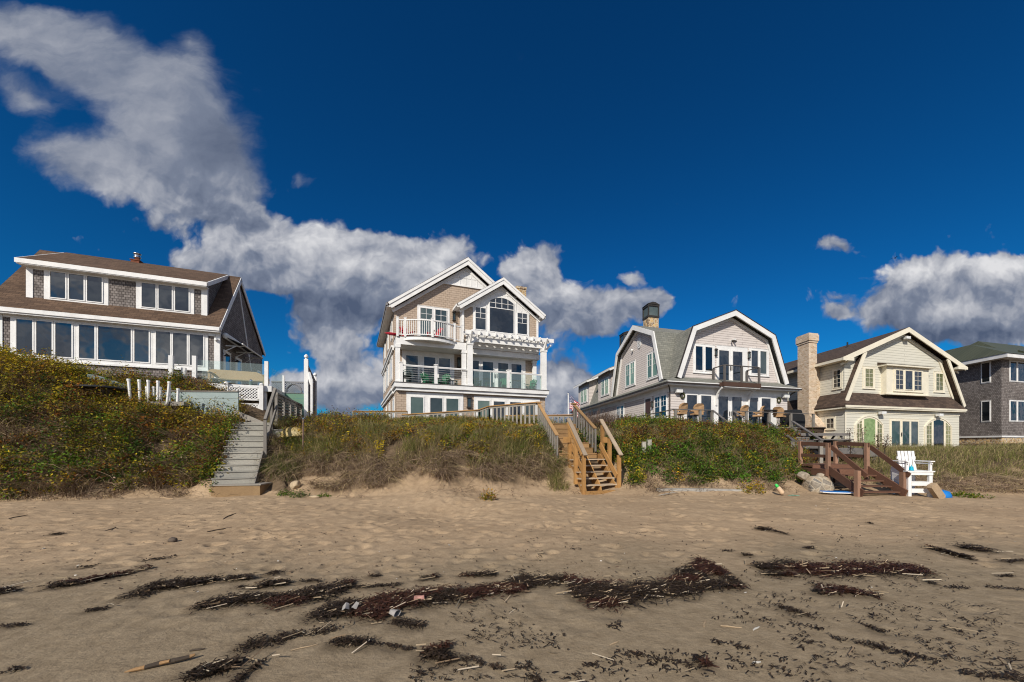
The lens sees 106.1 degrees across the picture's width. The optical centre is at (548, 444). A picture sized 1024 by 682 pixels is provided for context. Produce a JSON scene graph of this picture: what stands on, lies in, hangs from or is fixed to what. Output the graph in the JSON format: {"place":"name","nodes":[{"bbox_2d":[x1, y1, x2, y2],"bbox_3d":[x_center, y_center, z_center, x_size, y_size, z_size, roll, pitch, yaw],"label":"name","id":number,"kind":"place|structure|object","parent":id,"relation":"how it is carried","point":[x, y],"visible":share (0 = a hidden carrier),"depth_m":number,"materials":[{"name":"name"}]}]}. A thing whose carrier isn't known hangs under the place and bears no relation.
{"place":"outdoors","nodes":[
{"label":"outdoors","id":0,"kind":"place"},
{"bbox_2d":[0,376,1023,681],"bbox_3d":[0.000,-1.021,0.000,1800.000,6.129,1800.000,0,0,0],"label":"beach","id":1,"kind":"structure","parent":0,"point":[62,634],"depth_m":5.24,"materials":[{"name":"sand"}]},
{"bbox_2d":[75,384,127,395],"bbox_3d":[-18.707,-1.872,16.100,1.520,1.090,1.520,0,0,0],"label":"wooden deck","id":2,"kind":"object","parent":1,"relation":"on","point":[99,387],"visible":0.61,"depth_m":15.81,"materials":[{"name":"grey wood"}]},
{"bbox_2d":[87,374,134,389],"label":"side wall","id":3,"kind":"structure","parent":1,"relation":"on","point":[105,381],"depth_m":16.82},
{"bbox_2d":[0,250,265,384],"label":"shingled house","id":4,"kind":"structure","parent":1,"relation":"on","point":[136,312],"depth_m":20.61,"materials":[{"name":"brown wood"}]},
{"bbox_2d":[10,317,75,361],"bbox_3d":[-25.321,-5.258,19.262,2.285,2.015,0.080,0,0,-23],"label":"window","id":5,"kind":"structure","parent":4,"relation":"in","point":[60,336],"depth_m":19.26,"materials":[{"name":"glass"}]},
{"bbox_2d":[44,269,108,304],"bbox_3d":[-24.487,-8.155,19.939,2.390,1.550,0.080,0,0,-23],"label":"window","id":6,"kind":"structure","parent":4,"relation":"in","point":[58,285],"depth_m":19.92,"materials":[{"name":"glass"}]},
{"bbox_2d":[75,322,152,365],"bbox_3d":[-22.887,-5.258,20.285,2.985,2.015,0.080,0,0,-23],"label":"window","id":7,"kind":"structure","parent":4,"relation":"in","point":[108,344],"depth_m":20.25,"materials":[{"name":"glass"}]},
{"bbox_2d":[136,280,193,313],"bbox_3d":[-21.236,-8.155,21.305,2.460,1.550,0.080,0,0,-23],"label":"window","id":8,"kind":"structure","parent":4,"relation":"in","point":[149,295],"depth_m":21.27,"materials":[{"name":"glass"}]},
{"bbox_2d":[152,329,207,369],"bbox_3d":[-20.410,-5.258,21.327,2.380,2.015,0.080,0,0,-23],"label":"window","id":9,"kind":"structure","parent":4,"relation":"in","point":[182,345],"depth_m":21.31,"materials":[{"name":"glass"}]},
{"bbox_2d":[223,349,230,381],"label":"side door","id":10,"kind":"structure","parent":4,"relation":"in","point":[226,360],"depth_m":22.90,"materials":[{"name":"white paint"}]},
{"bbox_2d":[235,356,241,384],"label":"side door","id":11,"kind":"structure","parent":4,"relation":"in","point":[238,365],"depth_m":24.73,"materials":[{"name":"white paint"}]},
{"bbox_2d":[126,379,189,405],"bbox_3d":[-16.757,-2.235,16.364,2.261,1.130,0.476,0,0,-10],"label":"picket fence","id":12,"kind":"object","parent":1,"relation":"on","point":[159,392],"visible":0.88,"depth_m":16.30,"materials":[{"name":"white wood"}]},
{"bbox_2d":[124,653,194,672],"bbox_3d":[-3.103,1.751,3.077,0.414,0.048,0.050,0,0,-28],"label":"driftwood branch","id":13,"kind":"object","parent":1,"relation":"on","point":[164,662],"visible":1,"depth_m":3.07,"materials":[{"name":"beige wood"}]},
{"bbox_2d":[141,390,239,417],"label":"retaining wall","id":14,"kind":"structure","parent":1,"relation":"on","point":[202,396],"depth_m":17.46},
{"bbox_2d":[209,482,271,496],"bbox_3d":[-10.872,1.653,13.611,1.600,0.555,0.730,0,0,-9],"label":"timber step","id":15,"kind":"object","parent":1,"relation":"on","point":[242,489],"visible":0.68,"depth_m":13.29,"materials":[{"name":"wood"}]},
{"bbox_2d":[211,388,277,484],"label":"staircase","id":16,"kind":"structure","parent":1,"relation":"on","point":[249,442],"depth_m":14.63,"materials":[{"name":"grey wood"}]},
{"bbox_2d":[208,383,284,409],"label":"deck","id":17,"kind":"structure","parent":1,"relation":"on","point":[268,390],"depth_m":21.26,"materials":[{"name":"white paint"}]},
{"bbox_2d":[168,355,284,392],"bbox_3d":[-16.961,-3.730,21.212,2.192,1.820,5.434,0,0,29],"label":"glass railing","id":18,"kind":"object","parent":17,"relation":"on","point":[194,367],"visible":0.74,"depth_m":20.03,"materials":[{"name":"white paint"}]},
{"bbox_2d":[207,369,263,385],"bbox_3d":[-17.412,-3.658,21.524,2.800,1.065,0.600,0,0,-23],"label":"bench","id":19,"kind":"object","parent":17,"relation":"on","point":[232,375],"visible":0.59,"depth_m":21.63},
{"bbox_2d":[224,381,263,409],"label":"lattice gate","id":20,"kind":"structure","parent":17,"relation":"attached to","point":[260,394],"depth_m":20.84,"materials":[{"name":"white paint"}]},
{"bbox_2d":[271,381,303,415],"bbox_3d":[-16.253,-2.550,24.103,2.125,2.840,0.130,0,0,-8],"label":"board fence","id":21,"kind":"object","parent":17,"relation":"on","point":[297,395],"visible":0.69,"depth_m":24.13,"materials":[{"name":"wood"}]},
{"bbox_2d":[275,488,293,495],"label":"beach weed","id":22,"kind":"object","parent":1,"relation":"on","point":[280,493],"visible":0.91,"depth_m":13.20,"materials":[{"name":"green plant"}]},
{"bbox_2d":[275,392,302,426],"bbox_3d":[-12.628,-1.070,18.784,0.120,2.300,5.400,0,0,-23],"label":"walkway railing","id":23,"kind":"object","parent":1,"relation":"on","point":[285,399],"visible":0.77,"depth_m":17.80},
{"bbox_2d":[279,427,305,437],"bbox_3d":[-10.834,-0.507,16.186,1.500,0.474,0.809,0,0,18],"label":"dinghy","id":24,"kind":"object","parent":1,"relation":"on","point":[289,432],"visible":0.51,"depth_m":15.86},
{"bbox_2d":[290,481,300,489],"bbox_3d":[-9.076,1.468,13.766,0.327,0.375,0.287,0,0,0],"label":"boulder","id":25,"kind":"object","parent":1,"relation":"on","point":[293,484],"visible":0.95,"depth_m":13.66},
{"bbox_2d":[289,489,310,497],"bbox_3d":[-8.407,1.652,13.062,0.610,0.318,0.679,0,0,0],"label":"beach weed","id":26,"kind":"object","parent":1,"relation":"on","point":[300,493],"visible":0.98,"depth_m":13.00,"materials":[{"name":"green plant"}]},
{"bbox_2d":[302,418,303,448],"bbox_3d":[-9.710,-0.095,15.200,0.066,1.937,0.066,0,0,22],"label":"iron pipe","id":27,"kind":"object","parent":1,"relation":"on","point":[302,432],"visible":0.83,"depth_m":15.18,"materials":[{"name":"metal"}]},
{"bbox_2d":[304,354,316,418],"bbox_3d":[-12.875,-2.505,21.024,0.480,4.370,3.200,0,0,-23],"label":"privacy fence","id":28,"kind":"object","parent":1,"relation":"on","point":[310,390],"visible":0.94,"depth_m":19.85,"materials":[{"name":"white wood"}]},
{"bbox_2d":[389,609,400,616],"bbox_3d":[-1.588,1.726,3.951,0.100,0.066,0.088,0,0,30],"label":"paper cup","id":29,"kind":"object","parent":1,"relation":"on","point":[394,612],"visible":0.98,"depth_m":3.94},
{"bbox_2d":[5,469,806,501],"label":"dead stalks","id":30,"kind":"object","parent":1,"relation":"on","point":[442,492],"visible":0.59,"depth_m":13.05,"materials":[{"name":"beige plant"}]},
{"bbox_2d":[0,341,818,499],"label":"rose thicket","id":31,"kind":"object","parent":1,"relation":"on","point":[214,467],"visible":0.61,"depth_m":15.16,"materials":[{"name":"green plant"}]},
{"bbox_2d":[352,402,575,426],"bbox_3d":[-4.709,-1.315,20.773,13.160,1.250,3.818,0,0,19],"label":"fence","id":32,"kind":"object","parent":1,"relation":"on","point":[516,405],"visible":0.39,"depth_m":19.02,"materials":[{"name":"wood"}]},
{"bbox_2d":[377,257,553,418],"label":"beach house","id":33,"kind":"structure","parent":1,"relation":"on","point":[482,319],"depth_m":27.66,"materials":[{"name":"beige wood"}]},
{"bbox_2d":[383,372,385,394],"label":"window","id":34,"kind":"structure","parent":33,"relation":"in","point":[384,376],"depth_m":34.52,"materials":[{"name":"white paint"}]},
{"bbox_2d":[386,364,388,389],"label":"window","id":35,"kind":"structure","parent":33,"relation":"in","point":[387,369],"depth_m":31.37,"materials":[{"name":"white paint"}]},
{"bbox_2d":[389,355,392,382],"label":"window","id":36,"kind":"structure","parent":33,"relation":"in","point":[391,359],"depth_m":28.04,"materials":[{"name":"white paint"}]},
{"bbox_2d":[392,396,394,417],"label":"window","id":37,"kind":"structure","parent":33,"relation":"in","point":[393,401],"depth_m":26.54,"materials":[{"name":"white paint"}]},
{"bbox_2d":[420,372,433,383],"bbox_3d":[-8.440,-4.561,26.591,0.780,1.015,0.892,0,0,-42],"label":"adirondack chair","id":38,"kind":"object","parent":33,"relation":"on","point":[424,376],"visible":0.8,"depth_m":26.64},
{"bbox_2d":[402,350,453,384],"bbox_3d":[-8.506,-5.340,27.267,3.556,2.520,0.080,0,0,-22],"label":"sliding door","id":39,"kind":"structure","parent":33,"relation":"in","point":[410,357],"depth_m":27.20,"materials":[{"name":"white paint"}]},
{"bbox_2d":[417,304,449,338],"bbox_3d":[-8.196,-8.605,27.392,2.226,2.470,0.080,0,0,-22],"label":"window","id":40,"kind":"structure","parent":33,"relation":"in","point":[423,312],"depth_m":27.33,"materials":[{"name":"white paint"}]},
{"bbox_2d":[406,392,462,417],"bbox_3d":[-7.620,-2.295,25.900,3.706,2.350,0.080,0,0,-22],"label":"sliding door","id":41,"kind":"structure","parent":33,"relation":"in","point":[416,402],"depth_m":25.81,"materials":[{"name":"white paint"}]},
{"bbox_2d":[437,374,450,383],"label":"adirondack chair","id":42,"kind":"object","parent":33,"relation":"on","point":[444,381],"visible":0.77,"depth_m":27.12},
{"bbox_2d":[466,355,524,388],"bbox_3d":[-4.009,-5.340,29.084,4.756,2.520,0.080,0,0,-22],"label":"sliding door","id":43,"kind":"structure","parent":33,"relation":"in","point":[479,362],"depth_m":29.10,"materials":[{"name":"white paint"}]},
{"bbox_2d":[473,296,528,335],"bbox_3d":[-3.464,-9.580,28.501,4.302,2.920,0.070,0,0,-22],"label":"arched window","id":44,"kind":"structure","parent":33,"relation":"in","point":[500,316],"depth_m":28.46,"materials":[{"name":"glass"}]},
{"bbox_2d":[474,396,539,418],"bbox_3d":[-2.934,-2.270,27.793,4.936,2.300,0.080,0,0,-22],"label":"sliding door","id":45,"kind":"structure","parent":33,"relation":"in","point":[480,402],"depth_m":27.59,"materials":[{"name":"white paint"}]},
{"bbox_2d":[524,379,536,388],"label":"adirondack chair","id":46,"kind":"object","parent":33,"relation":"on","point":[532,384],"visible":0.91,"depth_m":29.38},
{"bbox_2d":[478,488,496,500],"bbox_3d":[-1.863,1.532,11.869,0.661,0.424,0.587,0,0,0],"label":"beach weed","id":47,"kind":"object","parent":1,"relation":"on","point":[488,496],"visible":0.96,"depth_m":11.89,"materials":[{"name":"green plant"}]},
{"bbox_2d":[0,498,1015,592],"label":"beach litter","id":48,"kind":"object","parent":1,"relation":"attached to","point":[470,558],"visible":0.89,"depth_m":5.90,"materials":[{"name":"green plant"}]},
{"bbox_2d":[0,356,1023,490],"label":"beach grass","id":49,"kind":"structure","parent":1,"relation":"on","point":[998,450],"depth_m":15.39,"materials":[{"name":"green plant"}]},
{"bbox_2d":[0,397,1023,501],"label":"withered grass","id":50,"kind":"structure","parent":1,"relation":"on","point":[382,473],"depth_m":13.98,"materials":[{"name":"plant"}]},
{"bbox_2d":[0,522,1023,681],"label":"seaweed","id":51,"kind":"object","parent":1,"relation":"on","point":[449,594],"visible":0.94,"depth_m":4.38,"materials":[{"name":"plant"}]},
{"bbox_2d":[4,526,1020,681],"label":"straw litter","id":52,"kind":"object","parent":1,"relation":"on","point":[252,658],"visible":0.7,"depth_m":4.57,"materials":[{"name":"beige plant"}]},
{"bbox_2d":[536,401,596,459],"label":"stairs","id":53,"kind":"structure","parent":1,"relation":"on","point":[543,417],"depth_m":16.31,"materials":[{"name":"wood"}]},
{"bbox_2d":[577,425,587,441],"bbox_3d":[1.275,-0.484,16.386,0.933,0.798,0.690,0,0,-34],"label":"rose bush","id":54,"kind":"object","parent":1,"relation":"on","point":[581,435],"visible":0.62,"depth_m":16.27,"materials":[{"name":"green plant"}]},
{"bbox_2d":[563,418,622,494],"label":"beach stairs","id":55,"kind":"structure","parent":1,"relation":"on","point":[584,465],"depth_m":14.38,"materials":[{"name":"wood"}]},
{"bbox_2d":[569,407,631,429],"bbox_3d":[2.662,-1.352,20.351,3.953,1.472,3.142,0,0,-22],"label":"bare bush","id":56,"kind":"object","parent":1,"relation":"on","point":[597,423],"visible":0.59,"depth_m":20.12,"materials":[{"name":"brown plant"}]},
{"bbox_2d":[623,468,643,484],"bbox_3d":[3.132,1.191,14.388,0.807,0.630,0.764,0,0,0],"label":"rose bush","id":57,"kind":"object","parent":1,"relation":"on","point":[633,478],"visible":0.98,"depth_m":14.27,"materials":[{"name":"green plant"}]},
{"bbox_2d":[570,302,801,426],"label":"gambrel house","id":58,"kind":"structure","parent":1,"relation":"on","point":[725,365],"depth_m":28.24,"materials":[{"name":"wood"}]},
{"bbox_2d":[580,386,587,404],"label":"window","id":59,"kind":"structure","parent":58,"relation":"in","point":[584,392],"depth_m":46.11,"materials":[{"name":"white paint"}]},
{"bbox_2d":[601,376,608,396],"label":"window","id":60,"kind":"structure","parent":58,"relation":"in","point":[605,381],"depth_m":39.24,"materials":[{"name":"white paint"}]},
{"bbox_2d":[617,404,623,417],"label":"window","id":61,"kind":"structure","parent":58,"relation":"in","point":[620,408],"depth_m":34.28,"materials":[{"name":"white paint"}]},
{"bbox_2d":[625,359,635,388],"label":"window","id":62,"kind":"structure","parent":58,"relation":"in","point":[630,368],"depth_m":33.19,"materials":[{"name":"white paint"}]},
{"bbox_2d":[644,396,651,418],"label":"side door","id":63,"kind":"structure","parent":58,"relation":"in","point":[647,405],"depth_m":29.07,"materials":[{"name":"brown paint"}]},
{"bbox_2d":[646,350,658,380],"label":"window","id":64,"kind":"structure","parent":58,"relation":"in","point":[652,372],"depth_m":29.42,"materials":[{"name":"white paint"}]},
{"bbox_2d":[654,392,667,417],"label":"window","id":65,"kind":"structure","parent":58,"relation":"in","point":[661,400],"depth_m":27.11,"materials":[{"name":"white paint"}]},
{"bbox_2d":[684,392,714,423],"bbox_3d":[10.524,-2.367,26.692,2.562,2.495,0.080,0,0,-17],"label":"door","id":66,"kind":"structure","parent":58,"relation":"in","point":[692,398],"depth_m":26.71,"materials":[{"name":"white paint"}]},
{"bbox_2d":[693,343,714,373],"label":"window","id":67,"kind":"structure","parent":58,"relation":"in","point":[703,354],"depth_m":27.31,"materials":[{"name":"glass"}]},
{"bbox_2d":[715,393,744,424],"bbox_3d":[13.012,-2.367,27.446,2.642,2.495,0.130,0,0,-17],"label":"french door","id":68,"kind":"structure","parent":58,"relation":"in","point":[727,403],"depth_m":27.37,"materials":[{"name":"white paint"}]},
{"bbox_2d":[716,345,747,380],"bbox_3d":[13.436,-5.855,28.050,2.807,2.670,0.130,0,0,-17],"label":"french door","id":69,"kind":"structure","parent":58,"relation":"in","point":[730,355],"depth_m":28.03,"materials":[{"name":"white paint"}]},
{"bbox_2d":[748,347,769,376],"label":"window","id":70,"kind":"structure","parent":58,"relation":"in","point":[759,357],"depth_m":28.81,"materials":[{"name":"white paint"}]},
{"bbox_2d":[745,395,776,425],"bbox_3d":[15.651,-2.367,28.299,2.907,2.495,0.080,0,0,-17],"label":"door","id":71,"kind":"structure","parent":58,"relation":"in","point":[756,401],"depth_m":28.28,"materials":[{"name":"white paint"}]},
{"bbox_2d":[656,488,745,491],"bbox_3d":[5.510,1.638,13.900,3.260,0.120,0.220,0,0,-1],"label":"driftwood plank","id":72,"kind":"object","parent":1,"relation":"on","point":[688,489],"visible":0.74,"depth_m":13.80,"materials":[{"name":"wood"}]},
{"bbox_2d":[637,409,814,427],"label":"deck","id":73,"kind":"structure","parent":1,"relation":"on","point":[735,413],"depth_m":24.79,"materials":[{"name":"grey wood"}]},
{"bbox_2d":[673,403,687,419],"bbox_3d":[8.481,-1.917,24.548,0.846,1.456,0.714,0,0,-32],"label":"bar chair","id":74,"kind":"object","parent":73,"relation":"on","point":[680,413],"visible":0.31,"depth_m":24.35,"materials":[{"name":"beige wood"}]},
{"bbox_2d":[689,403,703,421],"bbox_3d":[9.653,-1.917,24.913,0.846,1.456,0.714,0,0,-9],"label":"bar chair","id":75,"kind":"object","parent":73,"relation":"on","point":[698,406],"visible":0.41,"depth_m":24.68,"materials":[{"name":"beige wood"}]},
{"bbox_2d":[737,405,748,421],"bbox_3d":[13.107,-1.917,25.997,0.846,1.456,0.714,0,0,-29],"label":"bar chair","id":76,"kind":"object","parent":73,"relation":"on","point":[744,408],"visible":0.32,"depth_m":25.75,"materials":[{"name":"beige wood"}]},
{"bbox_2d":[753,406,764,423],"bbox_3d":[14.507,-1.917,26.446,0.714,1.456,0.846,0,0,38],"label":"bar chair","id":77,"kind":"object","parent":73,"relation":"on","point":[760,413],"visible":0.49,"depth_m":26.30,"materials":[{"name":"beige wood"}]},
{"bbox_2d":[772,407,786,425],"bbox_3d":[16.230,-1.917,27.011,0.714,1.456,0.846,0,0,-37],"label":"bar chair","id":78,"kind":"object","parent":73,"relation":"on","point":[779,415],"visible":0.8,"depth_m":26.86,"materials":[{"name":"beige wood"}]},
{"bbox_2d":[779,409,804,426],"bbox_3d":[17.553,-1.860,27.658,1.608,1.280,0.840,0,0,-17],"label":"covered grill","id":79,"kind":"object","parent":73,"relation":"on","point":[799,419],"visible":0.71,"depth_m":27.32,"materials":[{"name":"black fabric"}]},
{"bbox_2d":[736,477,765,493],"bbox_3d":[7.385,1.460,13.776,1.045,0.580,1.081,0,0,-27],"label":"rose bush","id":80,"kind":"object","parent":1,"relation":"on","point":[751,487],"visible":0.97,"depth_m":13.69,"materials":[{"name":"green plant"}]},
{"bbox_2d":[775,484,783,494],"bbox_3d":[7.972,1.536,13.248,0.286,0.382,0.169,0,0,33],"label":"buoy","id":81,"kind":"object","parent":1,"relation":"on","point":[780,490],"visible":1,"depth_m":13.19,"materials":[{"name":"beige plastic"}]},
{"bbox_2d":[797,471,809,479],"bbox_3d":[9.645,1.175,14.550,0.426,0.321,0.378,0,0,-28],"label":"boulder","id":82,"kind":"object","parent":1,"relation":"on","point":[801,475],"visible":0.98,"depth_m":14.42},
{"bbox_2d":[801,476,834,492],"bbox_3d":[10.185,1.612,14.457,1.022,0.912,0.903,0,0,0],"label":"rock","id":83,"kind":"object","parent":1,"relation":"on","point":[816,484],"depth_m":14.13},
{"bbox_2d":[819,490,853,493],"bbox_3d":[10.180,1.672,13.604,1.000,0.053,0.440,0,0,12],"label":"boogie board","id":84,"kind":"object","parent":1,"relation":"on","point":[845,492],"visible":0.93,"depth_m":13.52,"materials":[{"name":"white paint"}]},
{"bbox_2d":[805,448,877,462],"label":"deck","id":85,"kind":"structure","parent":1,"relation":"on","point":[847,450],"depth_m":18.52,"materials":[{"name":"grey wood"}]},
{"bbox_2d":[767,421,823,462],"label":"deck stairs","id":86,"kind":"structure","parent":85,"relation":"on","point":[819,449],"depth_m":18.50,"materials":[{"name":"grey wood"}]},
{"bbox_2d":[797,427,825,440],"bbox_3d":[14.150,-0.388,20.644,1.452,1.075,1.112,0,0,0],"label":"wicker chair","id":87,"kind":"object","parent":85,"relation":"on","point":[819,429],"visible":0.28,"depth_m":20.24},
{"bbox_2d":[796,433,853,447],"bbox_3d":[13.949,-0.207,19.722,2.600,0.755,1.750,0,0,-3],"label":"picnic table","id":88,"kind":"object","parent":85,"relation":"on","point":[833,435],"visible":0.66,"depth_m":19.34,"materials":[{"name":"grey wood"}]},
{"bbox_2d":[798,441,910,496],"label":"platform stairs","id":89,"kind":"structure","parent":1,"relation":"on","point":[836,470],"depth_m":14.20,"materials":[{"name":"wood"}]},
{"bbox_2d":[854,427,868,467],"bbox_3d":[14.154,0.137,17.264,0.590,2.079,0.508,0,0,0],"label":"seed head","id":90,"kind":"object","parent":1,"relation":"on","point":[862,439],"visible":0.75,"depth_m":17.29},
{"bbox_2d":[784,327,967,446],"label":"cream house","id":91,"kind":"structure","parent":1,"relation":"on","point":[900,385],"depth_m":30.95,"materials":[{"name":"beige wood"}]},
{"bbox_2d":[825,416,835,429],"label":"window","id":92,"kind":"structure","parent":91,"relation":"in","point":[830,422],"depth_m":30.26,"materials":[{"name":"beige paint"}]},
{"bbox_2d":[832,367,842,389],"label":"window","id":93,"kind":"structure","parent":91,"relation":"in","point":[836,373],"depth_m":30.16,"materials":[{"name":"beige paint"}]},
{"bbox_2d":[862,366,874,388],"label":"window","id":94,"kind":"structure","parent":91,"relation":"in","point":[868,372],"depth_m":30.20,"materials":[{"name":"beige paint"}]},
{"bbox_2d":[854,415,883,444],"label":"arched door","id":95,"kind":"structure","parent":91,"relation":"in","point":[873,425],"depth_m":29.59,"materials":[{"name":"beige paint"}]},
{"bbox_2d":[889,418,918,446],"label":"french door","id":96,"kind":"structure","parent":91,"relation":"in","point":[901,430],"depth_m":30.64,"materials":[{"name":"beige paint"}]},
{"bbox_2d":[893,368,923,392],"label":"window","id":97,"kind":"structure","parent":91,"relation":"in","point":[898,373],"depth_m":30.60,"materials":[{"name":"beige paint"}]},
{"bbox_2d":[904,369,912,390],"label":"window","id":98,"kind":"structure","parent":91,"relation":"in","point":[908,374],"depth_m":30.74,"materials":[{"name":"glass"}]},
{"bbox_2d":[924,417,951,446],"bbox_3d":[32.150,-0.960,31.686,3.255,2.580,0.110,0,0,-16],"label":"arched window","id":99,"kind":"structure","parent":91,"relation":"in","point":[938,429],"depth_m":31.66,"materials":[{"name":"beige paint"}]},
{"bbox_2d":[933,371,945,392],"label":"window","id":100,"kind":"structure","parent":91,"relation":"in","point":[939,380],"depth_m":32.36,"materials":[{"name":"beige paint"}]},
{"bbox_2d":[872,432,882,463],"bbox_3d":[14.576,0.238,16.986,0.478,1.594,0.453,0,0,-42],"label":"seed head","id":101,"kind":"object","parent":1,"relation":"on","point":[878,445],"visible":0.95,"depth_m":16.99},
{"bbox_2d":[891,451,934,496],"bbox_3d":[12.534,1.025,13.267,0.890,1.610,0.780,0,0,5],"label":"lifeguard chair","id":102,"kind":"object","parent":1,"relation":"on","point":[906,460],"visible":0.75,"depth_m":13.03,"materials":[{"name":"white paint"}]},
{"bbox_2d":[926,483,945,498],"bbox_3d":[12.809,1.540,12.695,0.540,0.560,0.160,0,0,-8],"label":"driftwood block","id":103,"kind":"object","parent":1,"relation":"on","point":[935,490],"depth_m":12.62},
{"bbox_2d":[951,490,994,498],"bbox_3d":[14.164,1.692,13.156,1.177,0.240,1.226,0,0,0],"label":"beach weed","id":104,"kind":"object","parent":1,"relation":"on","point":[958,494],"visible":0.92,"depth_m":12.99,"materials":[{"name":"green plant"}]},
{"bbox_2d":[945,341,1023,443],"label":"grey house","id":105,"kind":"structure","parent":1,"relation":"on","point":[990,380],"depth_m":33.85,"materials":[{"name":"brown wood"}]},
{"bbox_2d":[981,361,990,383],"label":"window","id":106,"kind":"structure","parent":105,"relation":"in","point":[986,366],"depth_m":34.09,"materials":[{"name":"glass"}]},
{"bbox_2d":[981,400,990,421],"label":"window","id":107,"kind":"structure","parent":105,"relation":"in","point":[986,404],"depth_m":34.09,"materials":[{"name":"white paint"}]},
{"bbox_2d":[1009,360,1023,382],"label":"window","id":108,"kind":"structure","parent":105,"relation":"in","point":[1016,368],"depth_m":33.46,"materials":[{"name":"glass"}]},
{"bbox_2d":[1009,400,1023,421],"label":"window","id":109,"kind":"structure","parent":105,"relation":"in","point":[1016,407],"depth_m":33.46,"materials":[{"name":"white paint"}]},
{"bbox_3d":[1.209,-1.909,23.500,0.120,2.578,0.114,0,0,0],"label":"flag pole","id":110,"kind":"object","parent":1,"relation":"on","visible":0},
{"bbox_2d":[570,395,579,415],"bbox_3d":[1.611,-2.314,23.504,0.654,1.413,0.133,0,0,0],"label":"flag","id":111,"kind":"object","parent":110,"relation":"attached to","point":[572,400],"visible":0.45,"depth_m":23.50,"materials":[{"name":"fabric"}]},
{"bbox_2d":[0,0,1023,422],"label":"sky","id":112,"kind":"structure","parent":0,"point":[769,161],"materials":[{"name":"blue"}]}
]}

